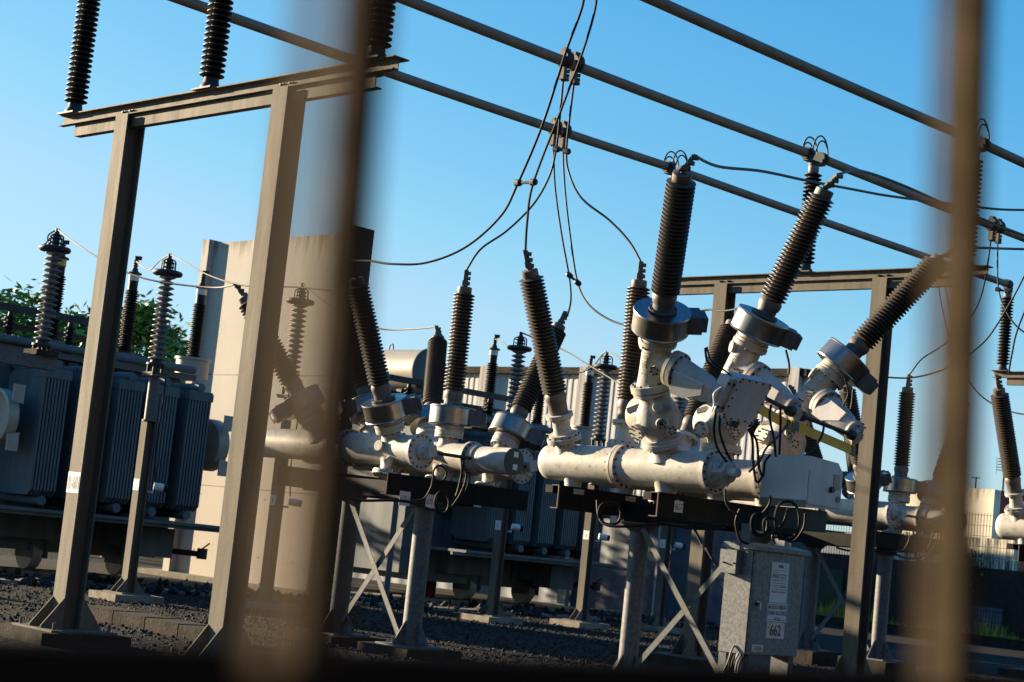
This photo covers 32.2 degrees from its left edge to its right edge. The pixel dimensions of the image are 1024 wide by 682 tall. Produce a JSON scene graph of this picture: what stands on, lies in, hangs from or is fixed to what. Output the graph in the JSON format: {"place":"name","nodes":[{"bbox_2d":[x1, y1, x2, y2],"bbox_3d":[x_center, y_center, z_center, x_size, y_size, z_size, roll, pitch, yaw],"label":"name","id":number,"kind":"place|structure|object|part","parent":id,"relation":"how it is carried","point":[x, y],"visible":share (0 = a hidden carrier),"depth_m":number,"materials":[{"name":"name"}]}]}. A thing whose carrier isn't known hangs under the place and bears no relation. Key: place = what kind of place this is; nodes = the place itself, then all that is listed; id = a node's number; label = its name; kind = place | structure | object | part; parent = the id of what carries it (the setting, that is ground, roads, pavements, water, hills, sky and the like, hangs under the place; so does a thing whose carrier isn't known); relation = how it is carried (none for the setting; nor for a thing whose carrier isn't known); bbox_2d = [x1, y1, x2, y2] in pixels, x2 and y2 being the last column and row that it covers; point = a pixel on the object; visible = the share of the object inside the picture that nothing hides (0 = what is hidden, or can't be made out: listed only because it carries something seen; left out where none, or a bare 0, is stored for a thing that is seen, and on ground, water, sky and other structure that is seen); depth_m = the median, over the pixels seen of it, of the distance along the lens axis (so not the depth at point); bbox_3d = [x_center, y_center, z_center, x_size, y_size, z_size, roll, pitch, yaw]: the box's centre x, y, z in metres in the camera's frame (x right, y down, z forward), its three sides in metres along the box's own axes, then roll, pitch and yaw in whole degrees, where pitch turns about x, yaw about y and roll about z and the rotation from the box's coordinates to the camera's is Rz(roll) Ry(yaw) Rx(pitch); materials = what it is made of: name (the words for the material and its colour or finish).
{"place":"outdoors","nodes":[
{"label":"outdoors","id":0,"kind":"place"},
{"bbox_2d":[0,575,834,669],"bbox_3d":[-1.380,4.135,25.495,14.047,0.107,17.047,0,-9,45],"label":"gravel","id":1,"kind":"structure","parent":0,"point":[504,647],"depth_m":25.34,"materials":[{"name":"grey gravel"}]},
{"bbox_2d":[0,548,1023,676],"bbox_3d":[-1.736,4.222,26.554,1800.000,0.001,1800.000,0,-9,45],"label":"ground","id":2,"kind":"structure","parent":0,"point":[989,660],"depth_m":27.06,"materials":[{"name":"grey gravel"}]},
{"bbox_2d":[0,348,58,370],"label":"arrester post","id":3,"kind":"object","parent":2,"relation":"on","point":[36,358],"visible":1,"depth_m":23.97,"materials":[{"name":"metal"}]},
{"bbox_2d":[31,228,70,350],"bbox_3d":[-6.321,-0.674,24.259,0.436,1.759,0.436,0,-9,45],"label":"surge arrester","id":4,"kind":"object","parent":3,"relation":"on","point":[54,250],"visible":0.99,"depth_m":24.18,"materials":[{"name":"ceramic"}]},
{"bbox_2d":[44,230,54,243],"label":"arrester wire","id":5,"kind":"object","parent":4,"relation":"attached to","point":[48,236],"visible":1,"depth_m":24.35,"materials":[{"name":"grey metal"}]},
{"bbox_2d":[57,229,232,288],"bbox_3d":[-4.793,-1.108,22.683,4.399,0.937,0.297,0,-9,44],"label":"arrester wire","id":6,"kind":"object","parent":4,"relation":"attached to","point":[147,278],"visible":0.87,"depth_m":22.22,"materials":[{"name":"grey metal"}]},
{"bbox_2d":[0,276,87,347],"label":"leafy tree","id":7,"kind":"object","parent":2,"relation":"on","point":[21,319],"visible":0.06,"depth_m":43.66,"materials":[{"name":"green plant"}]},
{"bbox_2d":[62,301,89,354],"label":"leafy tree","id":8,"kind":"object","parent":2,"relation":"on","point":[81,326],"visible":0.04,"depth_m":45.71,"materials":[{"name":"green plant"}]},
{"bbox_2d":[88,373,167,604],"bbox_3d":[-5.292,2.123,25.269,0.781,3.330,0.782,11,-8,-40],"label":"arrester post","id":9,"kind":"object","parent":2,"relation":"on","point":[127,587],"visible":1,"depth_m":25.23,"materials":[{"name":"metal"}]},
{"bbox_2d":[141,253,182,375],"bbox_3d":[-5.029,-0.393,25.553,0.436,1.759,0.436,0,-9,45],"label":"surge arrester","id":10,"kind":"object","parent":9,"relation":"on","point":[168,273],"visible":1,"depth_m":25.47,"materials":[{"name":"ceramic"}]},
{"bbox_2d":[136,255,167,269],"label":"arrester wire","id":11,"kind":"object","parent":10,"relation":"attached to","point":[154,265],"visible":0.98,"depth_m":28.00,"materials":[{"name":"grey metal"}]},
{"bbox_2d":[170,254,318,289],"bbox_3d":[-3.608,-0.947,23.883,0.224,0.744,4.410,11,-8,-40],"label":"arrester wire","id":12,"kind":"object","parent":10,"relation":"attached to","point":[219,278],"visible":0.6,"depth_m":24.27,"materials":[{"name":"black metal"}]},
{"bbox_2d":[76,289,191,557],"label":"leafy tree","id":13,"kind":"object","parent":2,"relation":"on","point":[145,316],"visible":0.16,"depth_m":42.56,"materials":[{"name":"green plant"}]},
{"bbox_2d":[139,331,190,557],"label":"leafy tree","id":14,"kind":"object","parent":2,"relation":"on","point":[176,348],"visible":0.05,"depth_m":46.35,"materials":[{"name":"green plant"}]},
{"bbox_2d":[88,605,247,640],"bbox_3d":[-3.898,3.176,19.761,2.540,0.210,0.460,0,-9,45],"label":"trench cover","id":15,"kind":"object","parent":2,"relation":"on","point":[154,623],"visible":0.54,"depth_m":19.66,"materials":[{"name":"concrete"}]},
{"bbox_2d":[0,55,409,646],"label":"busbar gantry","id":16,"kind":"object","parent":2,"relation":"on","point":[64,613],"visible":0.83,"depth_m":16.72,"materials":[{"name":"metal"}]},
{"bbox_2d":[57,0,100,114],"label":"post insulator","id":17,"kind":"object","parent":16,"relation":"on","point":[87,10],"visible":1,"depth_m":18.35,"materials":[{"name":"ceramic"}]},
{"bbox_2d":[191,0,233,90],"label":"post insulator","id":18,"kind":"object","parent":16,"relation":"on","point":[217,33],"visible":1,"depth_m":16.64,"materials":[{"name":"ceramic"}]},
{"bbox_2d":[388,0,396,47],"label":"post insulator","id":19,"kind":"object","parent":16,"relation":"on","point":[393,7],"visible":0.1,"depth_m":15.00,"materials":[{"name":"ceramic"}]},
{"bbox_2d":[137,235,373,600],"bbox_3d":[-4.672,1.334,33.830,5.600,6.920,1.400,0,-9,45],"label":"firewall","id":20,"kind":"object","parent":2,"relation":"on","point":[222,333],"visible":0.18,"depth_m":34.59,"materials":[{"name":"beige concrete"}]},
{"bbox_2d":[246,499,301,611],"bbox_3d":[-3.581,2.494,26.983,0.781,3.330,0.782,11,-8,-40],"label":"arrester post","id":21,"kind":"object","parent":2,"relation":"on","point":[290,607],"visible":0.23,"depth_m":26.70,"materials":[{"name":"metal"}]},
{"bbox_2d":[308,295,313,305],"bbox_3d":[-3.318,-0.022,27.267,0.436,1.759,0.436,0,-9,45],"label":"surge arrester","id":22,"kind":"object","parent":21,"relation":"on","point":[310,302],"visible":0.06,"depth_m":27.24,"materials":[{"name":"ceramic"}]},
{"bbox_2d":[309,289,433,330],"bbox_3d":[-2.096,-0.530,25.380,0.098,0.922,4.540,10,-7,-31],"label":"arrester wire","id":23,"kind":"object","parent":22,"relation":"attached to","point":[390,329],"visible":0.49,"depth_m":24.41,"materials":[{"name":"metal"}]},
{"bbox_2d":[0,555,574,606],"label":"transformer pad","id":24,"kind":"object","parent":2,"relation":"on","point":[47,564],"depth_m":37.92,"materials":[{"name":"concrete"}]},
{"bbox_2d":[425,581,436,596],"bbox_3d":[-1.743,5.136,37.163,0.320,0.450,0.320,0,-9,45],"label":"red canister","id":25,"kind":"object","parent":24,"relation":"on","point":[430,588],"visible":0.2,"depth_m":37.02,"materials":[{"name":"plastic"}]},
{"bbox_2d":[0,567,642,614],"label":"track beam","id":26,"kind":"structure","parent":2,"relation":"on","point":[147,580],"depth_m":34.25,"materials":[{"name":"concrete"}]},
{"bbox_2d":[0,240,232,574],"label":"power transformer","id":27,"kind":"object","parent":26,"relation":"on","point":[38,410],"visible":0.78,"depth_m":29.48,"materials":[{"name":"paint"}]},
{"bbox_2d":[353,334,626,602],"bbox_3d":[-1.319,2.612,37.961,5.700,5.625,7.210,0,-9,45],"label":"power transformer","id":28,"kind":"object","parent":26,"relation":"on","point":[543,544],"visible":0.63,"depth_m":36.18,"materials":[{"name":"paint"}]},
{"bbox_2d":[0,568,719,627],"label":"rubble","id":29,"kind":"object","parent":2,"relation":"on","point":[39,579],"visible":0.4,"depth_m":31.24,"materials":[{"name":"stone"}]},
{"bbox_2d":[381,433,405,612],"bbox_3d":[-1.967,3.028,29.648,0.098,3.000,0.100,0,-9,45],"label":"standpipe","id":30,"kind":"object","parent":2,"relation":"on","point":[391,551],"visible":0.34,"depth_m":29.55,"materials":[{"name":"metal"}]},
{"bbox_2d":[233,270,568,655],"bbox_3d":[-1.233,1.435,20.938,3.873,4.565,3.524,0,-9,45],"label":"switchgear module","id":31,"kind":"object","parent":2,"relation":"on","point":[435,452],"visible":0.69,"depth_m":20.30,"materials":[{"name":"white metal"}]},
{"bbox_2d":[0,578,822,633],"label":"track beam","id":32,"kind":"structure","parent":2,"relation":"on","point":[110,587],"depth_m":32.64,"materials":[{"name":"concrete"}]},
{"bbox_2d":[459,480,522,624],"bbox_3d":[-0.193,3.229,30.375,0.781,3.330,0.782,11,-8,-40],"label":"arrester post","id":33,"kind":"object","parent":2,"relation":"on","point":[491,611],"visible":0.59,"depth_m":30.27,"materials":[{"name":"metal"}]},
{"bbox_2d":[506,332,531,411],"bbox_3d":[0.070,0.713,30.659,0.436,1.759,0.436,0,-9,45],"label":"surge arrester","id":34,"kind":"object","parent":33,"relation":"on","point":[519,349],"visible":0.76,"depth_m":30.60,"materials":[{"name":"ceramic"}]},
{"bbox_2d":[521,332,618,382],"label":"arrester wire","id":35,"kind":"object","parent":34,"relation":"attached to","point":[580,360],"visible":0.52,"depth_m":29.27,"materials":[{"name":"metal"}]},
{"bbox_2d":[0,0,993,681],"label":"railing","id":36,"kind":"object","parent":2,"relation":"on","point":[954,368],"visible":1,"depth_m":0.56,"materials":[{"name":"metal"}]},
{"bbox_2d":[0,638,1023,681],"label":"parapet wall","id":37,"kind":"structure","parent":2,"relation":"on","point":[66,647],"depth_m":1.19,"materials":[{"name":"paint"}]},
{"bbox_2d":[549,483,609,629],"bbox_3d":[1.378,3.570,31.949,0.781,3.330,0.782,11,-8,-40],"label":"arrester post","id":38,"kind":"object","parent":2,"relation":"on","point":[580,616],"visible":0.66,"depth_m":31.85,"materials":[{"name":"metal"}]},
{"bbox_2d":[587,351,616,445],"bbox_3d":[1.641,1.054,32.232,0.436,1.759,0.436,0,-9,45],"label":"surge arrester","id":39,"kind":"object","parent":38,"relation":"on","point":[605,367],"visible":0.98,"depth_m":32.15,"materials":[{"name":"ceramic"}]},
{"bbox_2d":[566,351,689,399],"bbox_3d":[2.041,0.611,30.542,0.453,1.182,5.313,8,-7,-18],"label":"arrester wire","id":40,"kind":"object","parent":39,"relation":"attached to","point":[597,361],"visible":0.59,"depth_m":32.52,"materials":[{"name":"brown metal"}]},
{"bbox_2d":[352,366,810,633],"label":"corrugated wall","id":41,"kind":"structure","parent":2,"relation":"on","point":[614,549],"depth_m":40.93,"materials":[{"name":"metal"}]},
{"bbox_2d":[641,526,684,633],"bbox_3d":[2.880,3.896,33.453,0.781,3.330,0.782,11,-8,-40],"label":"arrester post","id":42,"kind":"object","parent":2,"relation":"on","point":[657,621],"visible":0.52,"depth_m":33.34,"materials":[{"name":"metal"}]},
{"bbox_2d":[672,396,684,429],"bbox_3d":[3.143,1.380,33.736,0.436,1.759,0.436,0,-9,45],"label":"surge arrester","id":43,"kind":"object","parent":42,"relation":"on","point":[678,401],"visible":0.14,"depth_m":33.68,"materials":[{"name":"ceramic"}]},
{"bbox_2d":[519,154,927,665],"bbox_3d":[2.096,1.018,17.703,3.240,5.357,4.189,0,-9,45],"label":"switchgear module","id":44,"kind":"object","parent":2,"relation":"on","point":[731,386],"visible":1,"depth_m":17.35,"materials":[{"name":"white metal"}]},
{"bbox_2d":[697,155,1023,210],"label":"line wire","id":45,"kind":"object","parent":44,"relation":"attached to","point":[804,180],"visible":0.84,"depth_m":19.18,"materials":[{"name":"black metal"}]},
{"bbox_2d":[838,169,1023,235],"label":"line wire","id":46,"kind":"object","parent":44,"relation":"attached to","point":[903,185],"visible":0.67,"depth_m":19.41,"materials":[{"name":"black metal"}]},
{"bbox_2d":[986,247,1023,249],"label":"line wire","id":47,"kind":"object","parent":44,"relation":"attached to","point":[999,248],"visible":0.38,"depth_m":21.08,"materials":[{"name":"black metal"}]},
{"bbox_2d":[718,523,811,667],"bbox_3d":[2.321,2.679,16.661,0.604,1.888,1.100,0,-9,45],"label":"control cabinet","id":48,"kind":"object","parent":2,"relation":"on","point":[761,606],"visible":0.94,"depth_m":16.46,"materials":[{"name":"metal"}]},
{"bbox_3d":[2.475,2.455,16.559,0.059,0.937,0.775,0,-9,45],"label":"door","id":49,"kind":"part","parent":48,"relation":"part of","materials":[{"name":"metal"}]},
{"bbox_2d":[641,265,992,670],"bbox_3d":[3.637,1.764,22.994,5.237,5.375,1.000,0,-9,45],"label":"busbar gantry","id":50,"kind":"object","parent":2,"relation":"on","point":[881,284],"visible":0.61,"depth_m":22.36,"materials":[{"name":"metal"}]},
{"bbox_2d":[798,165,821,271],"bbox_3d":[3.924,-1.604,23.438,0.300,1.439,0.236,0,-9,45],"label":"post insulator","id":51,"kind":"object","parent":50,"relation":"on","point":[812,173],"visible":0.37,"depth_m":23.40,"materials":[{"name":"ceramic"}]},
{"bbox_2d":[801,135,829,166],"bbox_3d":[4.019,-2.518,23.540,0.252,0.412,0.430,0,-9,45],"label":"pipe joint clamp","id":52,"kind":"object","parent":51,"relation":"on","point":[821,159],"visible":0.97,"depth_m":23.51,"materials":[{"name":"metal"}]},
{"bbox_2d":[397,0,808,156],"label":"busbar pipe","id":53,"kind":"object","parent":52,"relation":"attached to","point":[446,15],"visible":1,"depth_m":20.52,"materials":[{"name":"metal"}]},
{"bbox_2d":[558,47,573,81],"bbox_3d":[0.597,-3.128,20.113,0.210,0.382,0.111,0,-9,45],"label":"tap clamp","id":54,"kind":"object","parent":53,"relation":"attached to","point":[567,64],"visible":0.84,"depth_m":20.07,"materials":[{"name":"metal"}]},
{"bbox_2d":[466,81,563,270],"bbox_3d":[0.089,-1.889,20.477,1.260,2.210,0.266,0,-9,42],"label":"dropper wire","id":55,"kind":"object","parent":54,"relation":"hanging from","point":[525,213],"visible":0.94,"depth_m":20.37,"materials":[{"name":"black metal"}]},
{"bbox_2d":[568,51,584,85],"bbox_3d":[0.723,-3.100,20.239,0.210,0.382,0.111,0,-9,45],"label":"tap clamp","id":56,"kind":"object","parent":53,"relation":"attached to","point":[576,81],"visible":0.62,"depth_m":20.20,"materials":[{"name":"metal"}]},
{"bbox_2d":[565,83,640,260],"bbox_3d":[0.936,-1.919,19.449,0.288,2.207,1.474,11,-8,-37],"label":"dropper wire","id":57,"kind":"object","parent":56,"relation":"hanging from","point":[595,209],"visible":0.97,"depth_m":19.48,"materials":[{"name":"black metal"}]},
{"bbox_2d":[826,157,1023,241],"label":"busbar pipe","id":58,"kind":"object","parent":52,"relation":"attached to","point":[872,179],"visible":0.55,"depth_m":24.68,"materials":[{"name":"metal"}]},
{"bbox_2d":[987,216,999,241],"bbox_3d":[7.232,-1.688,26.757,0.210,0.382,0.111,0,-9,45],"label":"tap clamp","id":59,"kind":"object","parent":58,"relation":"attached to","point":[991,234],"visible":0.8,"depth_m":26.72,"materials":[{"name":"metal"}]},
{"bbox_2d":[908,242,990,374],"bbox_3d":[6.735,-0.548,27.132,1.260,2.210,0.266,0,-9,42],"label":"dropper wire","id":60,"kind":"object","parent":59,"relation":"hanging from","point":[918,362],"visible":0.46,"depth_m":26.88,"materials":[{"name":"black metal"}]},
{"bbox_2d":[994,218,1005,243],"bbox_3d":[7.358,-1.661,26.883,0.210,0.382,0.111,0,-9,45],"label":"tap clamp","id":61,"kind":"object","parent":58,"relation":"attached to","point":[999,232],"visible":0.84,"depth_m":26.84,"materials":[{"name":"metal"}]},
{"bbox_2d":[997,241,1023,332],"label":"dropper wire","id":62,"kind":"object","parent":61,"relation":"hanging from","point":[1012,321],"visible":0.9,"depth_m":26.35,"materials":[{"name":"black metal"}]},
{"bbox_2d":[729,374,920,672],"bbox_3d":[5.412,2.776,27.593,3.873,4.565,3.524,0,-9,45],"label":"switchgear module","id":63,"kind":"object","parent":2,"relation":"on","point":[896,516],"visible":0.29,"depth_m":27.00,"materials":[{"name":"metal"}]},
{"bbox_2d":[815,615,1023,649],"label":"kerb","id":64,"kind":"structure","parent":2,"relation":"on","point":[978,639],"depth_m":47.59,"materials":[{"name":"concrete"}]},
{"bbox_2d":[816,595,1023,640],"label":"grass","id":65,"kind":"structure","parent":2,"relation":"on","point":[839,613],"depth_m":47.68,"materials":[{"name":"green plant"}]},
{"bbox_2d":[817,512,1023,636],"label":"fence","id":66,"kind":"object","parent":2,"relation":"on","point":[989,568],"visible":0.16,"depth_m":47.45,"materials":[{"name":"metal"}]},
{"bbox_2d":[881,489,1023,570],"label":"plastered building","id":67,"kind":"structure","parent":2,"relation":"on","point":[993,501],"depth_m":55.38,"materials":[{"name":"paint"}]},
{"bbox_2d":[996,458,1020,490],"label":"tv antenna","id":68,"kind":"object","parent":67,"relation":"on","point":[1003,478],"visible":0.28,"depth_m":56.92,"materials":[{"name":"metal"}]},
{"bbox_2d":[976,546,992,582],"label":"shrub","id":69,"kind":"object","parent":2,"relation":"on","point":[982,563],"visible":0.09,"depth_m":48.45,"materials":[{"name":"green plant"}]},
{"bbox_2d":[975,606,1003,634],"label":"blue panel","id":70,"kind":"object","parent":2,"relation":"on","point":[978,615],"visible":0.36,"depth_m":48.18,"materials":[{"name":"blue metal"}]},
{"bbox_2d":[990,374,1023,561],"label":"switchgear module","id":71,"kind":"object","parent":2,"relation":"on","point":[1009,524],"visible":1,"depth_m":24.55,"materials":[{"name":"metal"}]},
{"bbox_2d":[992,371,1023,676],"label":"busbar gantry","id":72,"kind":"object","parent":2,"relation":"on","point":[1015,378],"visible":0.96,"depth_m":31.30,"materials":[{"name":"metal"}]},
{"bbox_2d":[991,292,1013,370],"bbox_3d":[8.803,-0.164,31.706,0.300,1.439,0.236,0,-9,45],"label":"post insulator","id":73,"kind":"object","parent":72,"relation":"on","point":[1003,344],"visible":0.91,"depth_m":31.63,"materials":[{"name":"ceramic"}]},
{"bbox_2d":[1003,279,1013,292],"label":"pipe end clamp","id":74,"kind":"object","parent":73,"relation":"on","point":[1010,285],"visible":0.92,"depth_m":31.73,"materials":[{"name":"metal"}]},
{"bbox_2d":[0,0,1023,531],"label":"sky","id":75,"kind":"structure","parent":0,"point":[449,168],"materials":[{"name":"blue"}]},
{"bbox_2d":[552,145,570,154],"bbox_3d":[0.541,-2.080,19.350,0.254,0.112,0.070,1,-8,40],"label":"wire spacer","id":76,"kind":"object","parent":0,"point":[567,151],"visible":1,"depth_m":19.33,"materials":[{"name":"grey metal"}]},
{"bbox_2d":[662,150,687,177],"bbox_3d":[2.326,-2.504,25.228,0.252,0.412,0.430,0,-9,45],"label":"pipe joint clamp","id":77,"kind":"object","parent":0,"point":[671,168],"visible":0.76,"depth_m":25.11,"materials":[{"name":"metal"}]},
{"bbox_2d":[168,0,668,169],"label":"busbar pipe","id":78,"kind":"object","parent":77,"relation":"attached to","point":[290,38],"visible":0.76,"depth_m":22.16,"materials":[{"name":"metal"}]},
{"bbox_2d":[548,117,562,146],"bbox_3d":[0.560,-2.755,23.458,0.210,0.382,0.111,0,-9,45],"label":"tap clamp","id":79,"kind":"object","parent":78,"relation":"attached to","point":[554,137],"visible":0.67,"depth_m":23.41,"materials":[{"name":"metal"}]},
{"bbox_2d":[553,145,571,316],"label":"dropper wire","id":80,"kind":"object","parent":79,"relation":"hanging from","point":[562,236],"visible":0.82,"depth_m":22.92,"materials":[{"name":"black metal"}]},
{"bbox_2d":[566,272,581,285],"bbox_3d":[0.763,-0.769,22.000,0.211,0.169,0.070,6,-6,-5],"label":"wire spacer","id":81,"kind":"object","parent":80,"relation":"attached to","point":[569,275],"visible":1,"depth_m":21.97,"materials":[{"name":"grey metal"}]},
{"bbox_2d":[559,121,571,148],"bbox_3d":[0.686,-2.728,23.584,0.210,0.382,0.111,0,-9,45],"label":"tap clamp","id":82,"kind":"object","parent":78,"relation":"attached to","point":[562,141],"visible":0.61,"depth_m":23.53,"materials":[{"name":"metal"}]},
{"bbox_2d":[562,148,736,324],"bbox_3d":[1.560,-1.411,21.758,0.279,2.570,3.929,10,-8,-34],"label":"dropper wire","id":83,"kind":"object","parent":82,"relation":"hanging from","point":[611,320],"visible":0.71,"depth_m":22.66,"materials":[{"name":"black metal"}]},
{"bbox_2d":[690,170,1008,286],"bbox_3d":[5.657,-1.706,28.563,0.120,0.140,9.301,0,-9,45],"label":"busbar pipe","id":84,"kind":"object","parent":77,"relation":"attached to","point":[741,192],"visible":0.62,"depth_m":27.69,"materials":[{"name":"metal"}]},
{"bbox_2d":[982,396,1023,414],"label":"dropper wire","id":85,"kind":"object","parent":84,"relation":"hanging from","point":[1012,411],"visible":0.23,"depth_m":28.43,"materials":[{"name":"black metal"}]},
{"bbox_2d":[821,530,850,554],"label":"distant shed","id":86,"kind":"structure","parent":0,"point":[833,550],"depth_m":61.46,"materials":[{"name":"white metal"}]},
{"bbox_2d":[816,553,1023,639],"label":"brick wall","id":87,"kind":"structure","parent":0,"point":[998,594],"depth_m":50.10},
{"bbox_2d":[816,568,844,613],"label":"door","id":88,"kind":"structure","parent":87,"relation":"in","point":[821,569],"depth_m":52.01,"materials":[{"name":"green metal"}]},
{"bbox_2d":[994,287,1010,293],"bbox_3d":[7.186,-0.739,26.006,0.254,0.112,0.070,1,-8,40],"label":"wire spacer","id":89,"kind":"object","parent":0,"point":[1005,291],"visible":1,"depth_m":25.99,"materials":[{"name":"grey metal"}]},
{"bbox_3d":[5.609,-1.617,21.757,0.300,1.439,0.236,0,-9,45],"label":"post insulator","id":90,"kind":"object","parent":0,"visible":0},
{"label":"pipe joint clamp","id":91,"kind":"object","parent":90,"relation":"on","visible":0},
{"bbox_2d":[640,0,932,127],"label":"busbar pipe","id":92,"kind":"object","parent":91,"relation":"attached to","point":[719,29],"visible":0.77,"depth_m":19.04,"materials":[{"name":"metal"}]},
{"bbox_2d":[372,0,584,265],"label":"dropper wire","id":93,"kind":"object","parent":92,"relation":"hanging from","point":[526,163],"visible":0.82,"depth_m":17.77,"materials":[{"name":"black metal"}]},
{"bbox_2d":[524,0,597,250],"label":"dropper wire","id":94,"kind":"object","parent":92,"relation":"hanging from","point":[558,116],"visible":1,"depth_m":17.25,"materials":[{"name":"black metal"}]},
{"bbox_2d":[513,178,537,186],"bbox_3d":[0.134,-1.553,17.400,0.070,0.086,0.350,11,-8,-36],"label":"wire spacer","id":95,"kind":"object","parent":94,"relation":"attached to","point":[531,182],"visible":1,"depth_m":17.38,"materials":[{"name":"grey metal"}]},
{"bbox_2d":[989,143,1023,167],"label":"busbar pipe","id":96,"kind":"object","parent":91,"relation":"attached to","point":[1005,154],"visible":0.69,"depth_m":22.31,"materials":[{"name":"metal"}]},
{"bbox_2d":[889,275,1023,378],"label":"dropper wire","id":97,"kind":"object","parent":96,"relation":"hanging from","point":[1001,317],"visible":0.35,"depth_m":24.52,"materials":[{"name":"black metal"}]},
{"bbox_2d":[1008,312,1023,373],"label":"dropper wire","id":98,"kind":"object","parent":96,"relation":"hanging from","point":[1014,343],"visible":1,"depth_m":24.07,"materials":[{"name":"black metal"}]}
]}

